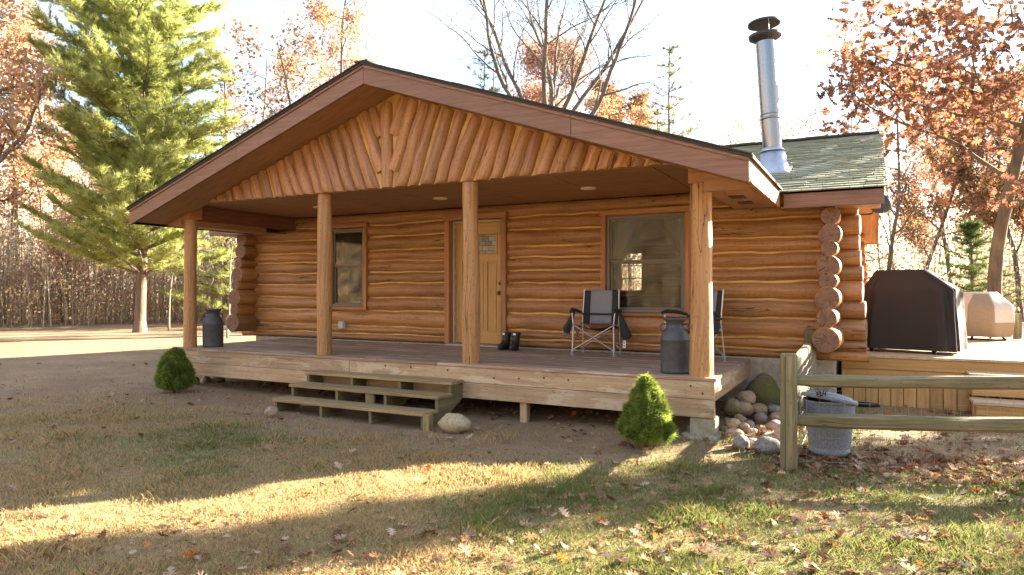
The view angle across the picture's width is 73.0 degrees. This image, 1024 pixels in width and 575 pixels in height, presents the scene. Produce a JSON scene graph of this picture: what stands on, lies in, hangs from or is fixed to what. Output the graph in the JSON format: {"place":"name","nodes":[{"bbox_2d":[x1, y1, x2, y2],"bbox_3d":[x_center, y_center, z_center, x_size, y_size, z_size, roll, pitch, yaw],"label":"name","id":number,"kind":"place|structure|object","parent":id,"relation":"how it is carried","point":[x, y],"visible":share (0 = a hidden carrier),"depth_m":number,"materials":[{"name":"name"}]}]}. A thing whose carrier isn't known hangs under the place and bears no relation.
{"place":"outdoors","nodes":[
{"label":"outdoors","id":0,"kind":"place"},
{"bbox_2d":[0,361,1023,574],"bbox_3d":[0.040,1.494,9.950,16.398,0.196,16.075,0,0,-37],"label":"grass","id":1,"kind":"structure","parent":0,"point":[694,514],"depth_m":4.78,"materials":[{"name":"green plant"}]},
{"bbox_2d":[0,292,1023,574],"bbox_3d":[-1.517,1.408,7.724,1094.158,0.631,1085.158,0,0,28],"label":"ground","id":2,"kind":"structure","parent":0,"point":[106,352],"depth_m":6.29,"materials":[{"name":"brown soil"}]},
{"bbox_2d":[0,0,89,227],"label":"oak tree","id":3,"kind":"object","parent":2,"relation":"on","point":[13,130],"visible":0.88,"depth_m":21.90,"materials":[{"name":"orange plant"}]},
{"bbox_2d":[0,0,106,312],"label":"oak tree","id":4,"kind":"object","parent":2,"relation":"on","point":[15,27],"visible":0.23,"depth_m":35.06,"materials":[{"name":"orange plant"}]},
{"bbox_2d":[10,208,117,322],"bbox_3d":[-19.605,-0.918,30.816,3.573,5.378,3.576,0,0,5],"label":"oak sapling","id":5,"kind":"object","parent":2,"relation":"on","point":[53,250],"visible":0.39,"depth_m":30.31,"materials":[{"name":"brown plant"}]},
{"bbox_2d":[0,11,135,316],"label":"bare tree","id":6,"kind":"object","parent":2,"relation":"on","point":[39,111],"visible":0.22,"depth_m":34.62,"materials":[{"name":"brown plant"}]},
{"bbox_2d":[0,196,236,327],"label":"thicket","id":7,"kind":"object","parent":2,"relation":"on","point":[46,303],"visible":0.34,"depth_m":30.22,"materials":[{"name":"brown plant"}]},
{"bbox_2d":[14,0,244,332],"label":"white pine","id":8,"kind":"object","parent":2,"relation":"on","point":[147,155],"visible":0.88,"depth_m":22.50,"materials":[{"name":"green plant"}]},
{"bbox_2d":[152,345,197,392],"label":"dwarf spruce","id":9,"kind":"object","parent":2,"relation":"on","point":[175,370],"visible":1,"depth_m":9.88,"materials":[{"name":"green plant"}]},
{"bbox_2d":[154,228,223,330],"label":"bare sapling","id":10,"kind":"object","parent":2,"relation":"on","point":[171,284],"visible":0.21,"depth_m":25.14,"materials":[{"name":"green plant"}]},
{"bbox_2d":[154,141,237,338],"bbox_3d":[-8.766,-1.464,21.878,4.558,6.422,3.656,0,0,28],"label":"bare sapling","id":11,"kind":"object","parent":2,"relation":"on","point":[227,330],"visible":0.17,"depth_m":21.59,"materials":[{"name":"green plant"}]},
{"bbox_2d":[150,59,257,324],"bbox_3d":[-12.274,-4.041,28.992,6.335,11.626,6.318,0,0,28],"label":"white pine","id":12,"kind":"object","parent":2,"relation":"on","point":[223,290],"visible":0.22,"depth_m":28.58,"materials":[{"name":"green plant"}]},
{"bbox_2d":[200,376,210,382],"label":"fieldstone","id":13,"kind":"object","parent":2,"relation":"on","point":[205,379],"visible":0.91,"depth_m":11.01,"materials":[{"name":"beige stone"}]},
{"bbox_2d":[211,377,224,381],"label":"fieldstone","id":14,"kind":"object","parent":2,"relation":"on","point":[217,379],"visible":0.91,"depth_m":11.07,"materials":[{"name":"brown stone"}]},
{"bbox_2d":[195,38,320,242],"bbox_3d":[-10.772,-4.531,28.575,5.703,12.599,5.588,0,0,-9],"label":"red tree","id":15,"kind":"object","parent":2,"relation":"on","point":[237,109],"visible":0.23,"depth_m":28.61,"materials":[{"name":"brown plant"}]},
{"bbox_2d":[264,406,278,417],"bbox_3d":[-2.882,1.489,8.274,0.169,0.146,0.148,0,0,-4],"label":"fieldstone","id":16,"kind":"object","parent":2,"relation":"on","point":[270,411],"visible":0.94,"depth_m":8.22,"materials":[{"name":"beige stone"}]},
{"bbox_2d":[218,11,329,139],"bbox_3d":[-7.615,-3.933,24.238,5.029,11.339,5.133,0,0,-39],"label":"bare tree","id":17,"kind":"object","parent":2,"relation":"on","point":[289,64],"visible":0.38,"depth_m":24.02,"materials":[{"name":"brown plant"}]},
{"bbox_2d":[256,0,353,113],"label":"red tree","id":18,"kind":"object","parent":2,"relation":"on","point":[332,54],"visible":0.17,"depth_m":36.10,"materials":[{"name":"brown plant"}]},
{"bbox_2d":[290,0,391,95],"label":"orange tree","id":19,"kind":"object","parent":2,"relation":"on","point":[320,16],"visible":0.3,"depth_m":32.23,"materials":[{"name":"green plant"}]},
{"bbox_2d":[272,369,463,430],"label":"porch steps","id":20,"kind":"structure","parent":2,"relation":"on","point":[346,396],"depth_m":8.37,"materials":[{"name":"brown wood"}]},
{"bbox_2d":[347,26,414,71],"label":"bare tree","id":21,"kind":"object","parent":2,"relation":"on","point":[367,50],"visible":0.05,"depth_m":35.12,"materials":[{"name":"brown plant"}]},
{"bbox_2d":[438,413,470,433],"bbox_3d":[-0.625,1.470,7.488,0.379,0.226,0.247,0,0,20],"label":"boulder","id":22,"kind":"object","parent":2,"relation":"on","point":[454,423],"visible":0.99,"depth_m":7.40,"materials":[{"name":"stone"}]},
{"bbox_2d":[448,19,522,92],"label":"bare tree","id":23,"kind":"object","parent":2,"relation":"on","point":[493,67],"visible":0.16,"depth_m":36.36,"materials":[{"name":"plant"}]},
{"bbox_2d":[465,47,508,92],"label":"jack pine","id":24,"kind":"object","parent":2,"relation":"on","point":[485,77],"visible":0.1,"depth_m":37.92,"materials":[{"name":"green plant"}]},
{"bbox_2d":[126,16,886,440],"bbox_3d":[0.683,-0.967,13.123,11.203,5.577,10.905,0,0,28],"label":"log cabin","id":25,"kind":"object","parent":2,"relation":"on","point":[372,216],"visible":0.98,"depth_m":9.31,"materials":[{"name":"wood"}]},
{"bbox_2d":[202,309,223,346],"bbox_3d":[-4.712,0.634,10.901,0.331,0.598,0.314,0,0,8],"label":"milk can","id":26,"kind":"object","parent":25,"relation":"on","point":[213,329],"visible":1,"depth_m":10.79,"materials":[{"name":"grey paint"}]},
{"bbox_2d":[332,222,369,309],"bbox_3d":[-2.838,-0.364,12.208,0.934,1.505,0.335,0,0,27],"label":"window","id":27,"kind":"structure","parent":25,"relation":"in","point":[342,237],"depth_m":12.24,"materials":[{"name":"brown glass"}]},
{"bbox_2d":[455,222,500,343],"bbox_3d":[-0.530,-0.071,11.000,0.883,1.920,0.115,0,0,27],"label":"door","id":28,"kind":"structure","parent":25,"relation":"in","point":[489,233],"depth_m":10.95,"materials":[{"name":"brown wood"}]},
{"bbox_2d":[497,332,510,349],"bbox_3d":[-0.118,0.802,10.342,0.139,0.261,0.263,0,0,39],"label":"boot","id":29,"kind":"object","parent":25,"relation":"on","point":[504,344],"visible":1,"depth_m":10.33,"materials":[{"name":"black rubber"}]},
{"bbox_2d":[509,332,520,350],"bbox_3d":[0.038,0.801,10.243,0.139,0.261,0.263,0,0,24],"label":"boot","id":30,"kind":"object","parent":25,"relation":"on","point":[514,345],"visible":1,"depth_m":10.23,"materials":[{"name":"black rubber"}]},
{"bbox_2d":[563,290,631,356],"bbox_3d":[1.197,0.480,9.592,0.928,0.902,0.543,0,0,21],"label":"camp chair","id":31,"kind":"object","parent":25,"relation":"on","point":[601,306],"visible":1,"depth_m":9.74,"materials":[{"name":"grey fabric"}]},
{"bbox_2d":[621,250,644,293],"bbox_3d":[2.990,-0.390,17.470,0.760,1.110,0.080,0,0,27],"label":"window","id":32,"kind":"structure","parent":25,"relation":"in","point":[642,252],"depth_m":17.33,"materials":[{"name":"beige wood"}]},
{"bbox_2d":[599,205,690,316],"bbox_3d":[1.903,-0.352,9.740,1.304,1.505,0.335,0,0,27],"label":"window","id":33,"kind":"structure","parent":25,"relation":"in","point":[618,234],"depth_m":9.75,"materials":[{"name":"brown glass"}]},
{"bbox_2d":[659,317,689,374],"bbox_3d":[1.760,0.624,7.470,0.331,0.598,0.314,0,0,20],"label":"milk can","id":34,"kind":"object","parent":25,"relation":"on","point":[674,348],"visible":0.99,"depth_m":7.35,"materials":[{"name":"grey paint"}]},
{"bbox_2d":[661,290,725,361],"bbox_3d":[2.349,0.477,8.725,0.543,0.902,0.790,0,0,-32],"label":"camp chair","id":35,"kind":"object","parent":25,"relation":"on","point":[718,296],"visible":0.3,"depth_m":8.68,"materials":[{"name":"grey fabric"}]},
{"bbox_2d":[859,195,891,214],"bbox_3d":[6.724,-1.562,13.105,0.399,0.402,0.758,0,0,-40],"label":"satellite dish","id":36,"kind":"object","parent":25,"relation":"attached to","point":[886,206],"visible":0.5,"depth_m":12.93,"materials":[{"name":"grey metal"}]},
{"bbox_2d":[0,71,1023,314],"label":"woods","id":37,"kind":"object","parent":2,"relation":"on","point":[889,231],"visible":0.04,"depth_m":44.71,"materials":[{"name":"brown plant"}]},
{"bbox_2d":[0,361,1023,574],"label":"leaf litter","id":38,"kind":"object","parent":2,"relation":"on","point":[928,467],"visible":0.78,"depth_m":4.57,"materials":[{"name":"brown plant"}]},
{"bbox_2d":[404,0,681,115],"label":"bare oak","id":39,"kind":"object","parent":2,"relation":"on","point":[553,93],"visible":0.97,"depth_m":26.59,"materials":[{"name":"brown plant"}]},
{"bbox_2d":[510,27,597,111],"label":"red tree","id":40,"kind":"object","parent":2,"relation":"on","point":[529,61],"visible":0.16,"depth_m":39.61,"materials":[{"name":"brown plant"}]},
{"bbox_2d":[581,87,661,289],"bbox_3d":[6.366,-4.441,38.149,5.593,12.487,6.486,0,0,37],"label":"orange tree","id":41,"kind":"object","parent":2,"relation":"on","point":[637,114],"visible":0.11,"depth_m":36.62,"materials":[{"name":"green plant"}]},
{"bbox_2d":[581,71,664,128],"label":"orange tree","id":42,"kind":"object","parent":2,"relation":"on","point":[643,97],"visible":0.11,"depth_m":44.49,"materials":[{"name":"brown plant"}]},
{"bbox_2d":[613,373,678,448],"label":"dwarf spruce","id":43,"kind":"object","parent":2,"relation":"on","point":[645,419],"visible":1,"depth_m":6.47,"materials":[{"name":"green plant"}]},
{"bbox_2d":[627,107,666,259],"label":"jack pine","id":44,"kind":"object","parent":2,"relation":"on","point":[656,112],"visible":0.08,"depth_m":35.08,"materials":[{"name":"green plant"}]},
{"bbox_2d":[640,42,702,135],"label":"jack pine","id":45,"kind":"object","parent":2,"relation":"on","point":[669,105],"visible":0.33,"depth_m":30.76,"materials":[{"name":"green plant"}]},
{"bbox_2d":[719,425,727,430],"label":"fieldstone","id":46,"kind":"object","parent":2,"relation":"on","point":[723,428],"visible":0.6,"depth_m":7.26,"materials":[{"name":"stone"}]},
{"bbox_2d":[722,398,740,416],"bbox_3d":[2.544,1.387,7.991,0.217,0.217,0.226,0,0,-31],"label":"fieldstone","id":47,"kind":"object","parent":2,"relation":"on","point":[731,407],"visible":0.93,"depth_m":7.92,"materials":[{"name":"stone"}]},
{"bbox_2d":[725,418,740,428],"bbox_3d":[2.345,1.449,7.352,0.167,0.132,0.144,0,0,3],"label":"fieldstone","id":48,"kind":"object","parent":2,"relation":"on","point":[732,423],"visible":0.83,"depth_m":7.29,"materials":[{"name":"beige stone"}]},
{"bbox_2d":[725,428,743,436],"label":"fieldstone","id":49,"kind":"object","parent":2,"relation":"on","point":[734,432],"visible":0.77,"depth_m":7.04,"materials":[{"name":"beige stone"}]},
{"bbox_2d":[733,414,746,421],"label":"fieldstone","id":50,"kind":"object","parent":2,"relation":"on","point":[740,417],"visible":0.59,"depth_m":7.57,"materials":[{"name":"beige stone"}]},
{"bbox_2d":[732,435,749,450],"bbox_3d":[2.166,1.468,6.533,0.156,0.156,0.165,0,0,6],"label":"fieldstone","id":51,"kind":"object","parent":2,"relation":"on","point":[741,441],"visible":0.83,"depth_m":6.47,"materials":[{"name":"grey stone"}]},
{"bbox_2d":[738,422,749,430],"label":"fieldstone","id":52,"kind":"object","parent":2,"relation":"on","point":[743,425],"visible":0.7,"depth_m":7.31,"materials":[{"name":"beige stone"}]},
{"bbox_2d":[740,401,753,415],"bbox_3d":[2.683,1.403,7.999,0.223,0.175,0.197,0,0,-16],"label":"fieldstone","id":53,"kind":"object","parent":2,"relation":"on","point":[746,409],"visible":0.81,"depth_m":7.92,"materials":[{"name":"beige stone"}]},
{"bbox_2d":[736,391,755,404],"bbox_3d":[2.762,1.309,8.162,0.229,0.184,0.253,0,0,43],"label":"fieldstone","id":54,"kind":"object","parent":53,"relation":"on","point":[748,396],"visible":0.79,"depth_m":8.08,"materials":[{"name":"beige stone"}]},
{"bbox_2d":[746,420,754,425],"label":"fieldstone","id":55,"kind":"object","parent":2,"relation":"on","point":[750,422],"visible":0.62,"depth_m":7.43,"materials":[{"name":"grey stone"}]},
{"bbox_2d":[747,428,757,433],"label":"fieldstone","id":56,"kind":"object","parent":2,"relation":"on","point":[751,430],"visible":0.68,"depth_m":7.11,"materials":[{"name":"stone"}]},
{"bbox_2d":[748,438,756,444],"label":"fieldstone","id":57,"kind":"object","parent":2,"relation":"on","point":[751,440],"visible":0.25,"depth_m":6.61,"materials":[{"name":"stone"}]},
{"bbox_2d":[752,403,767,413],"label":"fieldstone","id":58,"kind":"object","parent":2,"relation":"on","point":[759,407],"visible":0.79,"depth_m":7.95,"materials":[{"name":"beige stone"}]},
{"bbox_2d":[754,412,767,421],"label":"fieldstone","id":59,"kind":"object","parent":2,"relation":"on","point":[760,416],"visible":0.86,"depth_m":7.62,"materials":[{"name":"grey stone"}]},
{"bbox_2d":[744,372,779,405],"bbox_3d":[3.255,1.364,8.987,0.487,0.524,0.429,0,0,28],"label":"fieldstone","id":60,"kind":"object","parent":2,"relation":"on","point":[763,387],"visible":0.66,"depth_m":8.84,"materials":[{"name":"stone"}]},
{"bbox_2d":[753,436,779,454],"bbox_3d":[2.360,1.464,6.369,0.263,0.171,0.223,0,0,21],"label":"fieldstone","id":61,"kind":"object","parent":2,"relation":"on","point":[767,445],"visible":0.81,"depth_m":6.30,"materials":[{"name":"grey stone"}]},
{"bbox_2d":[706,67,832,144],"bbox_3d":[14.434,-5.453,39.132,7.822,14.478,8.992,0,0,20],"label":"bare tree","id":62,"kind":"object","parent":2,"relation":"on","point":[746,129],"visible":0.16,"depth_m":38.72,"materials":[{"name":"orange plant"}]},
{"bbox_2d":[762,432,779,440],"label":"fieldstone","id":63,"kind":"object","parent":2,"relation":"on","point":[770,434],"visible":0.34,"depth_m":6.74,"materials":[{"name":"beige stone"}]},
{"bbox_2d":[766,420,779,430],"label":"fieldstone","id":64,"kind":"object","parent":2,"relation":"on","point":[772,425],"visible":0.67,"depth_m":7.22,"materials":[{"name":"stone"}]},
{"bbox_2d":[767,404,779,413],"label":"fieldstone","id":65,"kind":"object","parent":2,"relation":"on","point":[771,408],"visible":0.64,"depth_m":7.99,"materials":[{"name":"grey stone"}]},
{"bbox_2d":[769,412,779,419],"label":"fieldstone","id":66,"kind":"object","parent":2,"relation":"on","point":[774,415],"visible":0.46,"depth_m":7.72,"materials":[{"name":"beige stone"}]},
{"bbox_2d":[775,427,779,437],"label":"fieldstone","id":67,"kind":"object","parent":2,"relation":"on","point":[777,432],"visible":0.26,"depth_m":6.75,"materials":[{"name":"stone"}]},
{"bbox_2d":[621,209,1023,320],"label":"undergrowth","id":68,"kind":"object","parent":2,"relation":"on","point":[885,266],"visible":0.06,"depth_m":32.44,"materials":[{"name":"brown plant"}]},
{"bbox_2d":[801,387,857,457],"bbox_3d":[2.873,1.203,6.261,0.490,0.594,0.473,0,0,28],"label":"trash can","id":69,"kind":"object","parent":2,"relation":"on","point":[820,442],"visible":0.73,"depth_m":6.11,"materials":[{"name":"grey metal"}]},
{"bbox_2d":[836,111,889,263],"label":"jack pine","id":70,"kind":"object","parent":2,"relation":"on","point":[848,113],"visible":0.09,"depth_m":39.96,"materials":[{"name":"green plant"}]},
{"bbox_2d":[857,401,879,406],"bbox_3d":[4.448,1.478,8.762,0.375,0.078,0.209,0,0,28],"label":"drain hose","id":71,"kind":"object","parent":2,"relation":"on","point":[867,404],"visible":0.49,"depth_m":8.67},
{"bbox_2d":[780,328,1023,471],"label":"rail fence","id":72,"kind":"object","parent":2,"relation":"on","point":[793,385],"visible":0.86,"depth_m":5.68,"materials":[{"name":"brown wood"}]},
{"bbox_2d":[805,0,1023,295],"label":"oak tree","id":73,"kind":"object","parent":2,"relation":"on","point":[1005,203],"visible":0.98,"depth_m":14.07,"materials":[{"name":"brown plant"}]},
{"bbox_2d":[858,36,972,269],"bbox_3d":[16.744,-4.488,29.579,4.627,12.462,5.534,0,0,-36],"label":"bare tree","id":74,"kind":"object","parent":2,"relation":"on","point":[892,238],"visible":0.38,"depth_m":29.83,"materials":[{"name":"brown plant"}]},
{"bbox_2d":[842,313,1023,416],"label":"side deck","id":75,"kind":"structure","parent":2,"relation":"on","point":[988,356],"depth_m":8.64,"materials":[{"name":"brown wood"}]},
{"bbox_2d":[863,269,967,353],"bbox_3d":[5.419,0.314,9.365,1.204,1.106,0.738,0,0,41],"label":"covered grill","id":76,"kind":"object","parent":75,"relation":"on","point":[918,309],"visible":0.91,"depth_m":9.11,"materials":[{"name":"black fabric"}]},
{"bbox_2d":[963,292,1014,339],"bbox_3d":[7.971,0.482,11.748,0.929,0.812,0.925,0,0,-11],"label":"covered grill","id":77,"kind":"object","parent":75,"relation":"on","point":[990,314],"visible":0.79,"depth_m":11.37,"materials":[{"name":"beige fabric"}]},
{"bbox_2d":[884,65,986,282],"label":"red tree","id":78,"kind":"object","parent":2,"relation":"on","point":[924,178],"visible":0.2,"depth_m":40.38,"materials":[{"name":"brown plant"}]},
{"bbox_2d":[885,70,1022,269],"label":"orange tree","id":79,"kind":"object","parent":2,"relation":"on","point":[912,229],"visible":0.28,"depth_m":33.54,"materials":[{"name":"brown plant"}]},
{"bbox_2d":[931,56,1023,321],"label":"brown tree","id":80,"kind":"object","parent":2,"relation":"on","point":[988,179],"visible":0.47,"depth_m":31.74,"materials":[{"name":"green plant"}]},
{"bbox_2d":[936,218,1023,313],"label":"young pine","id":81,"kind":"object","parent":2,"relation":"on","point":[968,230],"visible":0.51,"depth_m":21.89,"materials":[{"name":"green plant"}]},
{"bbox_2d":[0,0,1023,291],"label":"sky","id":82,"kind":"structure","parent":0,"point":[711,36],"materials":[{"name":"white"}]},
{"bbox_2d":[815,389,827,396],"bbox_3d":[2.725,0.932,6.095,0.088,0.088,0.090,0,0,-23],"label":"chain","id":83,"kind":"object","parent":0,"point":[819,393],"visible":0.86,"depth_m":6.09,"materials":[{"name":"grey metal"}]}
]}

